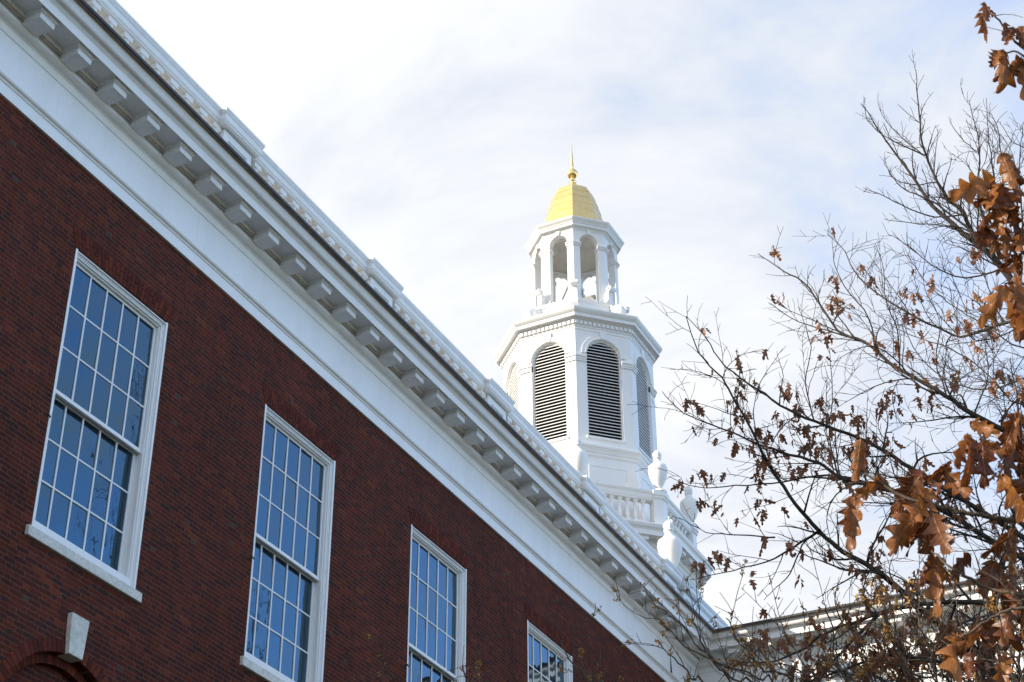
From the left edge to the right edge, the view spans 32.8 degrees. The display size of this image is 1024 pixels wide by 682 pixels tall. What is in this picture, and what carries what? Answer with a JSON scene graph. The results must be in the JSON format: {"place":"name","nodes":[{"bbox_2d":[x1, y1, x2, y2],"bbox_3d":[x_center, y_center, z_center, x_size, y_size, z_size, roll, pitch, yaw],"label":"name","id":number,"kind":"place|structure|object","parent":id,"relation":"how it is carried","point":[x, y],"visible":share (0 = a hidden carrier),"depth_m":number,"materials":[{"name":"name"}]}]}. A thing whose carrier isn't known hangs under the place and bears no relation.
{"place":"outdoors","nodes":[
{"label":"outdoors","id":0,"kind":"place"},
{"bbox_2d":[0,0,728,681],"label":"brick building","id":1,"kind":"structure","parent":0,"point":[262,418],"depth_m":24.81,"materials":[{"name":"brick"}]},
{"bbox_2d":[25,248,167,602],"bbox_3d":[-5.211,1.036,21.921,0.312,4.108,2.143,-15,-36,22],"label":"window","id":2,"kind":"structure","parent":1,"relation":"in","point":[91,495],"depth_m":22.02,"materials":[{"name":"blue glass"}]},
{"bbox_2d":[239,404,335,681],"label":"window","id":3,"kind":"structure","parent":1,"relation":"in","point":[287,614],"depth_m":25.40,"materials":[{"name":"blue glass"}]},
{"bbox_2d":[406,524,466,681],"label":"window","id":4,"kind":"structure","parent":1,"relation":"in","point":[437,583],"depth_m":29.10,"materials":[{"name":"blue glass"}]},
{"bbox_2d":[527,620,572,681],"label":"window","id":5,"kind":"structure","parent":1,"relation":"in","point":[543,652],"depth_m":32.68,"materials":[{"name":"blue glass"}]},
{"bbox_2d":[493,143,712,589],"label":"bell tower","id":6,"kind":"structure","parent":1,"relation":"on","point":[576,366],"depth_m":58.97,"materials":[{"name":"white paint"}]},
{"bbox_2d":[116,0,1023,625],"label":"sky","id":7,"kind":"structure","parent":0,"point":[437,136],"materials":[{"name":"white"}]},
{"bbox_2d":[352,526,1023,681],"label":"tree","id":8,"kind":"object","parent":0,"point":[927,640],"visible":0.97,"depth_m":9.37,"materials":[{"name":"brown plant"}]},
{"bbox_2d":[627,216,1023,681],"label":"oak tree","id":9,"kind":"object","parent":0,"point":[837,476],"visible":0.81,"depth_m":19.71,"materials":[{"name":"brown plant"}]},
{"bbox_2d":[698,570,1023,681],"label":"white wing","id":10,"kind":"structure","parent":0,"point":[707,672],"depth_m":38.74,"materials":[{"name":"white paint"}]},
{"bbox_2d":[810,356,1023,681],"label":"bare tree","id":11,"kind":"object","parent":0,"point":[959,611],"visible":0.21,"depth_m":24.92,"materials":[{"name":"plant"}]},
{"bbox_2d":[855,49,1023,289],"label":"bare tree","id":12,"kind":"object","parent":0,"point":[994,259],"visible":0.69,"depth_m":34.28,"materials":[{"name":"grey plant"}]},
{"label":"path","id":13,"kind":"structure","parent":0,"visible":0},
{"bbox_2d":[827,2,1023,681],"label":"oak tree","id":14,"kind":"object","parent":13,"relation":"on","point":[914,496],"visible":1,"depth_m":6.15,"materials":[{"name":"brown plant"}]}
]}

